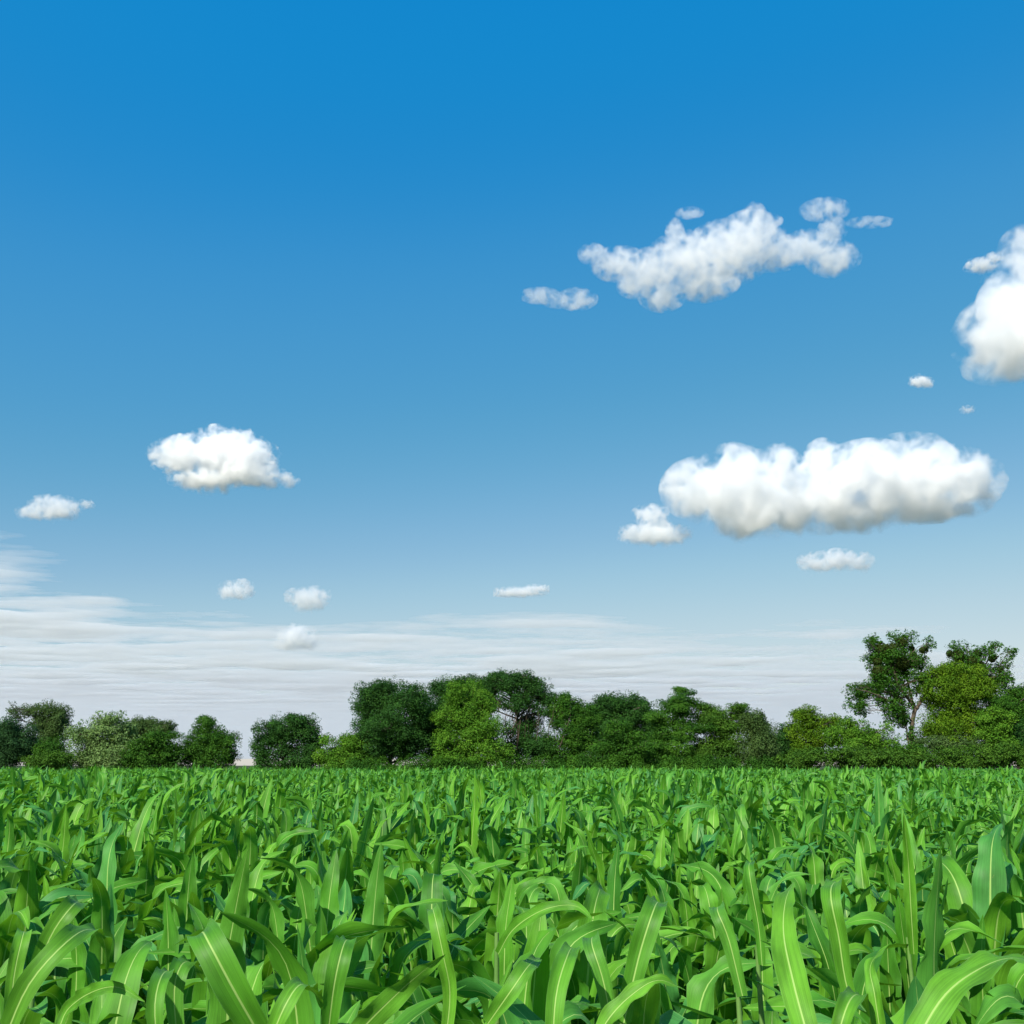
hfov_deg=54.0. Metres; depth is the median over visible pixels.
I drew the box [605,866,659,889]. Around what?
maize plant
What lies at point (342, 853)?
maize plant
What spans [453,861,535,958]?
maize plant
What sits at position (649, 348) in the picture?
sky
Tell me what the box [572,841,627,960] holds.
maize plant
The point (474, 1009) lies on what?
maize plant
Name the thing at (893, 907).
maize plant
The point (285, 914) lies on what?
maize plant
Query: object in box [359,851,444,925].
maize plant
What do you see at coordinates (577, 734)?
sloping tree
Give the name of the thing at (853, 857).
maize plant
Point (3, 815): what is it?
maize plant
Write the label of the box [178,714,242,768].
pointed tree
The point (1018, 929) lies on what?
maize plant
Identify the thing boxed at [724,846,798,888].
maize plant
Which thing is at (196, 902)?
maize plant
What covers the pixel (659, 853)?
maize plant
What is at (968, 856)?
maize plant
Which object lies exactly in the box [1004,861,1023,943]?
maize plant
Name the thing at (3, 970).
maize plant
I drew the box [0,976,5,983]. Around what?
maize plant
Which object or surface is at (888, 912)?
maize plant
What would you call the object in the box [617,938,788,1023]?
maize plant
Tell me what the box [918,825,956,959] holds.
maize plant
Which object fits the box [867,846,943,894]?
maize plant
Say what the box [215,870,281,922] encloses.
maize plant
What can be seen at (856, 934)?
maize plant
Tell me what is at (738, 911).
maize plant
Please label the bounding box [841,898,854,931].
maize plant
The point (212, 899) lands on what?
maize plant
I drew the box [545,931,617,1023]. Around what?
maize plant
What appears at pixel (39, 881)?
maize plant
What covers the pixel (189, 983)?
maize plant
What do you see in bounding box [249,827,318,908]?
maize plant
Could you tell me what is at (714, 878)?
maize plant
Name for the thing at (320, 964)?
maize plant
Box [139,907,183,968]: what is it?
maize plant
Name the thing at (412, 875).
maize plant
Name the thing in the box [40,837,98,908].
maize plant
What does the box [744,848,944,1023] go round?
maize plant
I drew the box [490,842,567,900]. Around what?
maize plant
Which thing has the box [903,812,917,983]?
maize plant
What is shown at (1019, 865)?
maize plant
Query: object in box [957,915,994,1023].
maize plant
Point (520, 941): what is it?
maize plant
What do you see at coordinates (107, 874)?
maize plant
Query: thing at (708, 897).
maize plant
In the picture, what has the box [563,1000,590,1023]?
maize plant
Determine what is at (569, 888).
maize plant
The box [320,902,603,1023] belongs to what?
maize plant
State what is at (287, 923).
maize plant
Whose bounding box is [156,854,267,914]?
maize plant
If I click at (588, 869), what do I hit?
maize plant
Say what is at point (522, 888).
maize plant
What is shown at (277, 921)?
maize plant
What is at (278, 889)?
maize plant
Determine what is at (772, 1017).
maize plant
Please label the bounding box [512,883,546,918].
maize plant
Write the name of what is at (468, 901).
maize plant
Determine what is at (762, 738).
drooping tree
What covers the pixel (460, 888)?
maize plant
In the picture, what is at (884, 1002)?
maize plant
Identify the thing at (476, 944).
maize plant
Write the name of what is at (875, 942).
maize plant
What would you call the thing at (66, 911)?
maize plant
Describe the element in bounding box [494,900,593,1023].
maize plant
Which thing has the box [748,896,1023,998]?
maize plant
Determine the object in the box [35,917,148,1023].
maize plant
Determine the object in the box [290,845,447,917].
maize plant
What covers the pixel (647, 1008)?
maize plant
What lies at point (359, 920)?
maize plant
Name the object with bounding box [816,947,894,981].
maize plant
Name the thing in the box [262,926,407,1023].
maize plant
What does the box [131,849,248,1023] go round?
maize plant
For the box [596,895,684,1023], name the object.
maize plant
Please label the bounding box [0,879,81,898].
maize plant
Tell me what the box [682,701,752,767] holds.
layered tree
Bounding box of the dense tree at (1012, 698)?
[982,682,1023,769]
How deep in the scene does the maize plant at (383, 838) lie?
6.48 m
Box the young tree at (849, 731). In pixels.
[822,715,905,752]
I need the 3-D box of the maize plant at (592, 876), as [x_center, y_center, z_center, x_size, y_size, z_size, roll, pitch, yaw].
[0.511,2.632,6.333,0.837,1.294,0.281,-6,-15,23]
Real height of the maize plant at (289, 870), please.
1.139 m
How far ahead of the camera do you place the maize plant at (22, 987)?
1.50 m
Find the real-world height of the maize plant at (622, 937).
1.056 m
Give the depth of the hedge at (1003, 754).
90.06 m
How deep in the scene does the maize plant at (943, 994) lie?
1.36 m
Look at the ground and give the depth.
882.81 m
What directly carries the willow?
on the ground
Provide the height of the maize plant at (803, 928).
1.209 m
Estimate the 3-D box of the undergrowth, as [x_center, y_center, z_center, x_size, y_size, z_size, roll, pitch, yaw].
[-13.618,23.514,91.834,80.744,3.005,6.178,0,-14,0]
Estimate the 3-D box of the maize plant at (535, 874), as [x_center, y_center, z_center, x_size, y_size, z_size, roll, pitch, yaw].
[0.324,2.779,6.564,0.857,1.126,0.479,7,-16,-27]
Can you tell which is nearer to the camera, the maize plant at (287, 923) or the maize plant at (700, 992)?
the maize plant at (700, 992)
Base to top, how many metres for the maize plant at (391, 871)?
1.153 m
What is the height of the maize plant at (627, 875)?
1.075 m
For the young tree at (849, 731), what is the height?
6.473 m
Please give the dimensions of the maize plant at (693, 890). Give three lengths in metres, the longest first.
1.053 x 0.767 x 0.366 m
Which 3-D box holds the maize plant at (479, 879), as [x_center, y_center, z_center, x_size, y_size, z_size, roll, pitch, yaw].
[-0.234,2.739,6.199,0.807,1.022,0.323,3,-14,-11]
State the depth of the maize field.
10.27 m
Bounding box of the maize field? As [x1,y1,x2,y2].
[0,760,1023,934]
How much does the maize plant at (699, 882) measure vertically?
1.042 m
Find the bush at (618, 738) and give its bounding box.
[570,715,659,768]
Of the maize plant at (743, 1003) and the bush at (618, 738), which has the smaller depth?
the maize plant at (743, 1003)
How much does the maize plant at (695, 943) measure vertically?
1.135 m
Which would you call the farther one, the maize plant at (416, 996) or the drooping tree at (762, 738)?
the drooping tree at (762, 738)
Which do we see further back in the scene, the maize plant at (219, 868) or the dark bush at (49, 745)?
the dark bush at (49, 745)
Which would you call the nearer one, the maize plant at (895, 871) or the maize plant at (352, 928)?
the maize plant at (352, 928)
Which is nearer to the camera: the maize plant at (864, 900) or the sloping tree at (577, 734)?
the maize plant at (864, 900)
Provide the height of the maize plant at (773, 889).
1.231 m
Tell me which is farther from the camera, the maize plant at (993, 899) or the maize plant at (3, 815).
the maize plant at (3, 815)
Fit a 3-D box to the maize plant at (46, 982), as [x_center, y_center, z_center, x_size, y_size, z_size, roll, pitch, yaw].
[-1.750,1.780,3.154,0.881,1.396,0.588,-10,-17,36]
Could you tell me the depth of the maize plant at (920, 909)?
5.08 m
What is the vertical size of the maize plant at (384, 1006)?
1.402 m
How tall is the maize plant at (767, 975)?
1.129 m
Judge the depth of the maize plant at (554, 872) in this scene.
6.45 m
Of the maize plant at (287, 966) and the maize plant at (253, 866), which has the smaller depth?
the maize plant at (287, 966)
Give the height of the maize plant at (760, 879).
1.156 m
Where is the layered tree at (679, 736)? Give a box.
[641,686,718,767]
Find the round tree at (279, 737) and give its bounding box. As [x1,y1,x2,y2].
[248,711,325,769]
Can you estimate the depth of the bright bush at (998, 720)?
93.73 m
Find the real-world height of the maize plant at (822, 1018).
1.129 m
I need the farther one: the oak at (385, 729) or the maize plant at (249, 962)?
the oak at (385, 729)
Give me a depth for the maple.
99.27 m
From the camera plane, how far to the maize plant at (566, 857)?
5.90 m
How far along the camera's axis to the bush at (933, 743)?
92.88 m
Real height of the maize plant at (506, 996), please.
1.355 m
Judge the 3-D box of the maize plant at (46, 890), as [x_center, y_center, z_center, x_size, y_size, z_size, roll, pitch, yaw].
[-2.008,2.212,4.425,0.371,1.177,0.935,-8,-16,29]
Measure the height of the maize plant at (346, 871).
1.363 m
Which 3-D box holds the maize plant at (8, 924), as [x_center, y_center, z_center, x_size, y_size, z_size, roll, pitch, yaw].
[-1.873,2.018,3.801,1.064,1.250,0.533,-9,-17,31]
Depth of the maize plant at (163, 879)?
5.56 m
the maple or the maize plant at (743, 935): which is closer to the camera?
the maize plant at (743, 935)
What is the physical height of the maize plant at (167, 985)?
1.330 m
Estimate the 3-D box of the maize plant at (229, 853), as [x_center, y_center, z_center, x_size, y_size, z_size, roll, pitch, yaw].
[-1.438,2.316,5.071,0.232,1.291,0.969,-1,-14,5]
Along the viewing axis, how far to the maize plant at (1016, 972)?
3.09 m
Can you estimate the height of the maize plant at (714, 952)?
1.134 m
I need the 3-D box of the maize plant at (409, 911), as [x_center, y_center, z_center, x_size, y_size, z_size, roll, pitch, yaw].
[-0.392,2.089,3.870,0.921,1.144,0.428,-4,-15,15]
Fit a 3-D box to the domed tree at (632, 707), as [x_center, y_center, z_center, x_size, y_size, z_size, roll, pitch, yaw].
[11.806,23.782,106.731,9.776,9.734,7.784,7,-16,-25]
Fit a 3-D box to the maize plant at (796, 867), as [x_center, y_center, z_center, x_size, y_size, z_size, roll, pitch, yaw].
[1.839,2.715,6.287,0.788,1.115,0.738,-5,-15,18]
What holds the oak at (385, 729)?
on the ground
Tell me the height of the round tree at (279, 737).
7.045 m
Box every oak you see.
[348,675,447,767]
[427,673,497,750]
[478,667,570,768]
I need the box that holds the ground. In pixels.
[1,766,1016,769]
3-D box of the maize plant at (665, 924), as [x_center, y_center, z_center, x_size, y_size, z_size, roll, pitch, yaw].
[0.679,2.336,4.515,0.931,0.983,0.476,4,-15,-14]
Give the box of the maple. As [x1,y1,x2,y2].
[783,703,842,769]
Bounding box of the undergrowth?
[4,753,803,770]
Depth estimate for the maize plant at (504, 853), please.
5.93 m
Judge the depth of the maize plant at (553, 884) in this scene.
4.69 m
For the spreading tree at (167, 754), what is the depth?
96.46 m
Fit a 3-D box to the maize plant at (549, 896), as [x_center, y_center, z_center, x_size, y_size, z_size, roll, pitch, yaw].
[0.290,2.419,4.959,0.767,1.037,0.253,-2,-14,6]
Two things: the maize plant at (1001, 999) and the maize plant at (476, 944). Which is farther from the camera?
the maize plant at (476, 944)
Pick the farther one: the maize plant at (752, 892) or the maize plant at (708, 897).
the maize plant at (708, 897)
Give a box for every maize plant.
[0,802,12,881]
[0,847,55,912]
[0,853,146,931]
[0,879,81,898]
[0,891,40,996]
[0,919,68,1023]
[0,923,111,1023]
[0,958,8,985]
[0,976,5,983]
[0,993,72,1023]
[2,850,27,886]
[25,914,91,966]
[28,876,128,1007]
[29,895,144,1023]
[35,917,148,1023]
[37,873,46,884]
[39,822,123,923]
[39,825,112,890]
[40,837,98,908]
[40,1016,52,1023]
[41,978,68,985]
[42,940,151,1023]
[44,898,124,925]
[46,927,205,1019]
[62,872,154,932]
[67,865,125,905]
[72,978,207,1023]
[83,877,148,989]
[98,1013,133,1023]
[100,901,185,985]
[114,877,199,1019]
[119,841,156,944]
[122,871,175,905]
[122,879,255,1003]
[129,844,224,922]
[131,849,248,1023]
[133,846,157,874]
[138,889,197,1023]
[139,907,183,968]
[141,892,262,986]
[146,850,228,932]
[146,955,203,1023]
[148,943,387,993]
[153,870,212,946]
[156,848,257,932]
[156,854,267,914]
[161,855,223,922]
[168,852,263,983]
[173,929,291,1023]
[187,918,322,1023]
[194,843,278,947]
[203,867,296,937]
[204,861,288,999]
[205,857,289,936]
[207,910,361,1013]
[212,838,268,914]
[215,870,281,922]
[220,860,368,972]
[220,912,465,1023]
[221,907,348,1023]
[234,851,285,952]
[245,895,300,1000]
[246,958,253,966]
[248,832,383,962]
[248,888,306,1011]
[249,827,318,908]
[257,871,287,973]
[257,881,315,919]
[260,849,351,1015]
[261,913,392,1017]
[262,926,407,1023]
[264,850,303,929]
[268,915,416,1005]
[269,835,305,907]
[285,890,320,928]
[288,857,313,921]
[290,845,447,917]
[293,870,515,1002]
[312,898,447,1004]
[320,829,348,869]
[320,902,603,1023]
[321,935,445,1023]
[326,833,404,906]
[326,849,358,905]
[339,842,383,1004]
[339,847,351,867]
[352,809,414,887]
[352,873,398,917]
[354,864,406,903]
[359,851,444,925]
[360,900,483,1023]
[361,876,486,972]
[363,861,407,885]
[372,836,513,908]
[381,865,402,975]
[384,938,599,1023]
[391,876,554,1023]
[394,1010,437,1023]
[397,840,495,944]
[401,861,461,890]
[403,960,512,1023]
[415,959,481,1023]
[422,873,476,945]
[426,903,541,1023]
[442,883,484,1008]
[444,843,548,912]
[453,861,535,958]
[453,879,550,948]
[455,927,521,1004]
[456,870,493,895]
[456,882,490,938]
[459,915,513,981]
[462,841,497,892]
[465,920,617,1018]
[466,880,659,1023]
[472,975,692,1023]
[473,844,587,925]
[479,905,531,963]
[482,873,493,891]
[485,876,562,923]
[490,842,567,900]
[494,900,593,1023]
[500,888,549,955]
[501,850,611,900]
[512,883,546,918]
[513,894,529,938]
[526,902,630,1000]
[537,886,635,902]
[538,849,633,991]
[538,852,583,904]
[541,891,552,900]
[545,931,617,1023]
[549,918,699,980]
[559,909,620,936]
[563,825,678,921]
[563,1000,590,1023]
[564,821,647,896]
[567,1001,599,1023]
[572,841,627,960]
[583,851,601,875]
[587,955,772,1023]
[595,924,685,1000]
[596,856,654,911]
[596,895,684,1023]
[597,934,779,1023]
[604,875,705,965]
[604,911,757,1023]
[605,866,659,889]
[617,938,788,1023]
[618,933,703,990]
[620,848,678,943]
[622,923,669,948]
[625,868,703,949]
[629,969,660,1023]
[633,828,675,896]
[637,867,698,939]
[637,878,752,1004]
[657,857,680,910]
[660,893,809,1012]
[662,901,777,989]
[663,882,743,975]
[671,906,924,1023]
[672,871,704,968]
[677,839,709,885]
[680,857,797,974]
[680,872,810,988]
[681,878,742,951]
[696,888,747,1023]
[709,901,747,1023]
[713,893,874,1021]
[720,990,867,1023]
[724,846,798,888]
[724,982,900,1022]
[727,925,828,1021]
[730,853,821,910]
[741,889,811,1022]
[743,988,1023,1023]
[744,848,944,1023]
[744,860,765,1023]
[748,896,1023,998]
[755,852,844,891]
[756,842,885,893]
[759,872,821,917]
[760,863,849,983]
[771,882,888,1023]
[775,860,799,935]
[780,837,850,924]
[784,1013,831,1023]
[796,865,897,977]
[796,919,846,993]
[805,926,944,1023]
[807,879,947,1023]
[809,851,917,984]
[809,909,923,990]
[814,883,949,1023]
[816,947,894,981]
[820,878,869,1023]
[834,845,903,899]
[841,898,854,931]
[845,861,923,911]
[846,827,924,903]
[850,841,924,960]
[850,861,934,915]
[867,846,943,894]
[869,877,933,937]
[888,883,948,1020]
[895,882,943,892]
[901,810,969,954]
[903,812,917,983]
[906,950,1023,1023]
[917,823,1023,985]
[917,845,977,885]
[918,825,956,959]
[923,943,1023,1023]
[930,851,992,966]
[943,914,996,1000]
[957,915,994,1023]
[957,962,1023,1020]
[975,984,1023,1023]
[984,989,1023,1019]
[1001,845,1011,862]
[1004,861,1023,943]
[1004,940,1010,952]
[1011,849,1023,879]
[1011,895,1023,931]
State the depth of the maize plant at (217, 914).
5.05 m
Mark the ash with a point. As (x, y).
(474, 713)
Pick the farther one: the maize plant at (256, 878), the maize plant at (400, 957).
the maize plant at (256, 878)
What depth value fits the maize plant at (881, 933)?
4.02 m
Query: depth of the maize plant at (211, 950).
1.59 m
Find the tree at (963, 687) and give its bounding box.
[911,659,1001,768]
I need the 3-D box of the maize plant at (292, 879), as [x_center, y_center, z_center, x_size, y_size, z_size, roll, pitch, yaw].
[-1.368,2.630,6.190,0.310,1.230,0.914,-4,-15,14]
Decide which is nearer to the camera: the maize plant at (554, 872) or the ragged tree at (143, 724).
the maize plant at (554, 872)
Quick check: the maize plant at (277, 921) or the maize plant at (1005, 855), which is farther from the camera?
the maize plant at (1005, 855)
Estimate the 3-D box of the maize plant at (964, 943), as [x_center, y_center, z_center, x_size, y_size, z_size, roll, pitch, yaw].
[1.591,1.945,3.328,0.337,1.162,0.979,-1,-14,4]
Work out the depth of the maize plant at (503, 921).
3.15 m
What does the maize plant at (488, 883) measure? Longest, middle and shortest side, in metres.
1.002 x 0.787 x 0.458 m
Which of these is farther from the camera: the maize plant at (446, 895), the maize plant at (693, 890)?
the maize plant at (693, 890)
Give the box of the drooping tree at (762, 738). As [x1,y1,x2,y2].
[731,707,782,764]
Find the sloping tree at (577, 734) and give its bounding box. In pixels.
[532,690,603,767]
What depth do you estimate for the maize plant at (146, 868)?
5.11 m
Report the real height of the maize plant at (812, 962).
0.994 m
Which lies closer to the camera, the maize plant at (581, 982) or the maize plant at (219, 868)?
the maize plant at (581, 982)
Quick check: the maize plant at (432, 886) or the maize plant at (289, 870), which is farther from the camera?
the maize plant at (289, 870)
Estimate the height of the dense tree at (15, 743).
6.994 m
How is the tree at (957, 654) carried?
on the ground
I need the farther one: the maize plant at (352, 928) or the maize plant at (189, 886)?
the maize plant at (189, 886)
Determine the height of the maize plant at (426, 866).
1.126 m
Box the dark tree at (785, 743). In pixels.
[772,722,803,756]
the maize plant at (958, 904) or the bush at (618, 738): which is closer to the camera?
the maize plant at (958, 904)
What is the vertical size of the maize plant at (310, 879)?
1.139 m
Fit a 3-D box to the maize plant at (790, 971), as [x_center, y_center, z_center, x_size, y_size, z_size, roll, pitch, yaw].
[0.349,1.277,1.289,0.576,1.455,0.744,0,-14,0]
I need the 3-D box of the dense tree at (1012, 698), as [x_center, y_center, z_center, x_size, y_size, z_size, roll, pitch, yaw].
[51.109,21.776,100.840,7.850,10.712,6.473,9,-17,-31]
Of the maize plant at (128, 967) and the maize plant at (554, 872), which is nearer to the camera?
the maize plant at (128, 967)
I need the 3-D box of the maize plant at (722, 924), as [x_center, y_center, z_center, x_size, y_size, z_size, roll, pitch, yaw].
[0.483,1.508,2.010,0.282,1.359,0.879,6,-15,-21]
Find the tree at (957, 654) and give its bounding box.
[944,640,1018,769]
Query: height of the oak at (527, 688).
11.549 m
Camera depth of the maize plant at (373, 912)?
3.54 m
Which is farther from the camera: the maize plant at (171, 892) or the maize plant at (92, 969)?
the maize plant at (171, 892)
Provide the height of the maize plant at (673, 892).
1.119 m
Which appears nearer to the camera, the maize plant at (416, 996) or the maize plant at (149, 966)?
the maize plant at (416, 996)
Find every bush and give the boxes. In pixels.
[17,749,77,769]
[31,733,72,755]
[570,715,659,768]
[885,741,930,752]
[907,733,986,768]
[970,704,1018,770]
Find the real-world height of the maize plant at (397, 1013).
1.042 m
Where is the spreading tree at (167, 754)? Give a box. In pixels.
[116,724,193,768]
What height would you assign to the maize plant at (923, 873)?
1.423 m
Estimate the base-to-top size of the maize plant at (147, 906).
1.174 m
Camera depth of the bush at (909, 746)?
93.00 m
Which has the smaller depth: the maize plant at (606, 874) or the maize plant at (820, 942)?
the maize plant at (820, 942)
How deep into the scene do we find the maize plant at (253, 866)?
5.77 m
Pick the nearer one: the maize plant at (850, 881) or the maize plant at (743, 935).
the maize plant at (743, 935)
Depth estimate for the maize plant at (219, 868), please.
5.67 m
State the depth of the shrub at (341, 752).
95.72 m
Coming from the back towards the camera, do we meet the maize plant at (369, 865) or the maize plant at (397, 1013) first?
the maize plant at (369, 865)
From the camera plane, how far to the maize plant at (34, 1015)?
1.98 m
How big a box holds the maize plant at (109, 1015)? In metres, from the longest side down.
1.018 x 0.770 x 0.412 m
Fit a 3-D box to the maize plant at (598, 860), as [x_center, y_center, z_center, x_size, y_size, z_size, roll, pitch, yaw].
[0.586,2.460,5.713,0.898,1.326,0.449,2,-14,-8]
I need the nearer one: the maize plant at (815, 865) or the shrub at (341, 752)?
the maize plant at (815, 865)
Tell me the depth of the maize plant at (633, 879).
5.71 m
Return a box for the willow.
[63,710,149,769]
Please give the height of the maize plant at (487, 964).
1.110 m
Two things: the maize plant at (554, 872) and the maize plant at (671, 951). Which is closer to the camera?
the maize plant at (671, 951)
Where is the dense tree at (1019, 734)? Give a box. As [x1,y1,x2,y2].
[1003,718,1023,753]
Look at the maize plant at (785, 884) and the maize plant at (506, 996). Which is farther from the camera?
the maize plant at (785, 884)
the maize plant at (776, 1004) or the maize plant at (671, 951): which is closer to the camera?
the maize plant at (776, 1004)
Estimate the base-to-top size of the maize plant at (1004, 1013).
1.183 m
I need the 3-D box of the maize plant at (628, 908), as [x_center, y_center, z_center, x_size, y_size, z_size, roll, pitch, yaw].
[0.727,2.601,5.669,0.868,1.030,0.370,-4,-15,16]
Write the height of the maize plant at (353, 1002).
1.194 m
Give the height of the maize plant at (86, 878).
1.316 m
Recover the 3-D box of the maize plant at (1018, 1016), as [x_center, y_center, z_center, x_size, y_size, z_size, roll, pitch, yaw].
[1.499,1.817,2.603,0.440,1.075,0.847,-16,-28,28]
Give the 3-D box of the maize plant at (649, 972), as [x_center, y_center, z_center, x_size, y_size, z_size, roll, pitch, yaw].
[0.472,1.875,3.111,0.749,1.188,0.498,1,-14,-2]
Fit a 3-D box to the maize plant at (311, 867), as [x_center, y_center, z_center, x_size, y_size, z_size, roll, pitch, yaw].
[-1.070,2.365,5.147,1.062,1.239,0.558,2,-14,-7]
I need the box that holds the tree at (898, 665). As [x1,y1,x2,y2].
[840,628,938,770]
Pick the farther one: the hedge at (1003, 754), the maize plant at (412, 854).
the hedge at (1003, 754)
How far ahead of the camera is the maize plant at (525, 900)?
4.56 m
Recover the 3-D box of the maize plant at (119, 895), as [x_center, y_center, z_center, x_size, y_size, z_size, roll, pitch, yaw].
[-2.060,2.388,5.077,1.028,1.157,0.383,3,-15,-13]
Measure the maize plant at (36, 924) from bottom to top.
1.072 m
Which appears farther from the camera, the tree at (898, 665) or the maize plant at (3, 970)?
the tree at (898, 665)
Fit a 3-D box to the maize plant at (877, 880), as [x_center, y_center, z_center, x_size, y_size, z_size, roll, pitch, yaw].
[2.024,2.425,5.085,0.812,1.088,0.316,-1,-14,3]
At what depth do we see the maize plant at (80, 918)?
4.29 m
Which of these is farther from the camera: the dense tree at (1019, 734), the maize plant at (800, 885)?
the dense tree at (1019, 734)
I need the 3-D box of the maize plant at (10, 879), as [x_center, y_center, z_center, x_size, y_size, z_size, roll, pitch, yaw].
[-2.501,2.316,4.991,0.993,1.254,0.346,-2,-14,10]
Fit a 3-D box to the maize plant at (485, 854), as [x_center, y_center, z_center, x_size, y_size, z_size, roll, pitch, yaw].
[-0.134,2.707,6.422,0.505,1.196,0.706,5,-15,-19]
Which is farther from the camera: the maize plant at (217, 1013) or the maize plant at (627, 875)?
the maize plant at (627, 875)
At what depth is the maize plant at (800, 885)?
5.14 m
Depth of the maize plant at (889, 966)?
3.20 m
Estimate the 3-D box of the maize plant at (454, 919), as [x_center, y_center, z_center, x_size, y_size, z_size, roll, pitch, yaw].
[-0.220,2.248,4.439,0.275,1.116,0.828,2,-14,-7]
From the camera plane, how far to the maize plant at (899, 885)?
5.54 m
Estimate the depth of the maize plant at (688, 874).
6.39 m
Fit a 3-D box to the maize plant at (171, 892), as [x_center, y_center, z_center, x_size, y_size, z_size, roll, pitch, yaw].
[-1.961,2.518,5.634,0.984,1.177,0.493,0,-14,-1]
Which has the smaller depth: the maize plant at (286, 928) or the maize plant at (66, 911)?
the maize plant at (66, 911)
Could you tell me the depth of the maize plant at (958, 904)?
3.97 m
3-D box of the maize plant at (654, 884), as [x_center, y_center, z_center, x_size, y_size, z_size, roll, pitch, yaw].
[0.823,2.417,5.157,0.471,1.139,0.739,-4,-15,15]
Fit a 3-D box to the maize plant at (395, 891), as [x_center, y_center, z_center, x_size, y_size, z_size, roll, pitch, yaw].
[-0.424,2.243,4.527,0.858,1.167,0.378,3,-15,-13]
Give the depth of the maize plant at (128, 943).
4.45 m
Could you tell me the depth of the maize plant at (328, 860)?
6.58 m
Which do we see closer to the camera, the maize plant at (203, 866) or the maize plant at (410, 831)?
the maize plant at (203, 866)
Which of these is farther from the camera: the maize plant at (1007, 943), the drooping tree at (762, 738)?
the drooping tree at (762, 738)
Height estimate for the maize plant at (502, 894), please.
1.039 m
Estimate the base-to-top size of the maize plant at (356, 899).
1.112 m
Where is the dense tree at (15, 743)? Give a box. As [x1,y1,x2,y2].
[0,715,43,768]
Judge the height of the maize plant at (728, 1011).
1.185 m
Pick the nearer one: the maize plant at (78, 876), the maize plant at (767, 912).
the maize plant at (767, 912)
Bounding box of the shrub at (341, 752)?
[311,730,372,769]
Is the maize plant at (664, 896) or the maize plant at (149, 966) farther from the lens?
the maize plant at (664, 896)
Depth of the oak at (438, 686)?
105.59 m
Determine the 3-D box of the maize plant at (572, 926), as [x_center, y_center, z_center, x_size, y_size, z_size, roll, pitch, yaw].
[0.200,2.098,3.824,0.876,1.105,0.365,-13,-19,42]
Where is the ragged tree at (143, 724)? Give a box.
[123,714,178,765]
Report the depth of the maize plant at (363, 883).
5.65 m
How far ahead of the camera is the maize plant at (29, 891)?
4.27 m
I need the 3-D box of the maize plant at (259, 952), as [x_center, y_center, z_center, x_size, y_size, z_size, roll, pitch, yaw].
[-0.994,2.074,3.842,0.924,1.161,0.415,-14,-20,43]
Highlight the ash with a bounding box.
[427,678,516,766]
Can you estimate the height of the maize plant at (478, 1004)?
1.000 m
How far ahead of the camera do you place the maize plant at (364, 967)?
3.31 m
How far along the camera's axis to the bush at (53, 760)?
95.58 m
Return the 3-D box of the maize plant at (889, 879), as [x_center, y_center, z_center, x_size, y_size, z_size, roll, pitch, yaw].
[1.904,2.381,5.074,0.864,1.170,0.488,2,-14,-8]
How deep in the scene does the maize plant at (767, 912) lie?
4.01 m
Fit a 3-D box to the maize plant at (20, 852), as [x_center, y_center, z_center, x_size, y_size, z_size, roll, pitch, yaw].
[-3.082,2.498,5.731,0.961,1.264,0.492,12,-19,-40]
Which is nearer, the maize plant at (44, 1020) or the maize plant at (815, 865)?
the maize plant at (44, 1020)
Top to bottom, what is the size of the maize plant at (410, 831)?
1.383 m
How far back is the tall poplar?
109.29 m
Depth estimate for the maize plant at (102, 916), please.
3.83 m
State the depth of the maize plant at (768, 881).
5.26 m
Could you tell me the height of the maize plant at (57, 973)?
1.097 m
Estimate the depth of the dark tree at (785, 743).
101.54 m
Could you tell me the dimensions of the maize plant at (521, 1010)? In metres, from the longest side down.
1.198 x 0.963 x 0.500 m
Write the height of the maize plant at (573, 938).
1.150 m
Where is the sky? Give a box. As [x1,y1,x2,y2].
[0,0,1023,765]
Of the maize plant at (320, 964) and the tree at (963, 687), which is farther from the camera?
the tree at (963, 687)
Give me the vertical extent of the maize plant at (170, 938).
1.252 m
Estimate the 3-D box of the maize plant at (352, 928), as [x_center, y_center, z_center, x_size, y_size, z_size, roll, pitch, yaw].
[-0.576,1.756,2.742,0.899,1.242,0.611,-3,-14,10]
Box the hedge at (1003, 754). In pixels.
[771,740,1023,770]
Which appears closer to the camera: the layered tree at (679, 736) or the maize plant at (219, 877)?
the maize plant at (219, 877)
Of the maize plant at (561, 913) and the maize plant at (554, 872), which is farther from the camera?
the maize plant at (554, 872)
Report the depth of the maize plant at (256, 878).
4.71 m
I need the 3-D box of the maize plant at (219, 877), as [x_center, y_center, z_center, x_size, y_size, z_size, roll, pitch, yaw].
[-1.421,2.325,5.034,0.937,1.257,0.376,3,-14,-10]
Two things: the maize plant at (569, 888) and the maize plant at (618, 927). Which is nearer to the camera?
the maize plant at (618, 927)
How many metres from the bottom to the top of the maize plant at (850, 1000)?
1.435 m
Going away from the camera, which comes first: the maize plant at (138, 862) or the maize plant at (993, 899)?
the maize plant at (993, 899)
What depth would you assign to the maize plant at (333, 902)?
3.73 m
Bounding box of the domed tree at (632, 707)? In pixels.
[586,689,671,749]
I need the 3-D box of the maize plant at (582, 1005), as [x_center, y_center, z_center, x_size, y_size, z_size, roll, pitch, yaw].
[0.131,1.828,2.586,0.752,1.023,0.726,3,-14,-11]
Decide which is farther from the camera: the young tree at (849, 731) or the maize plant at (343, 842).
the young tree at (849, 731)
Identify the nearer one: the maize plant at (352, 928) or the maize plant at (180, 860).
the maize plant at (352, 928)

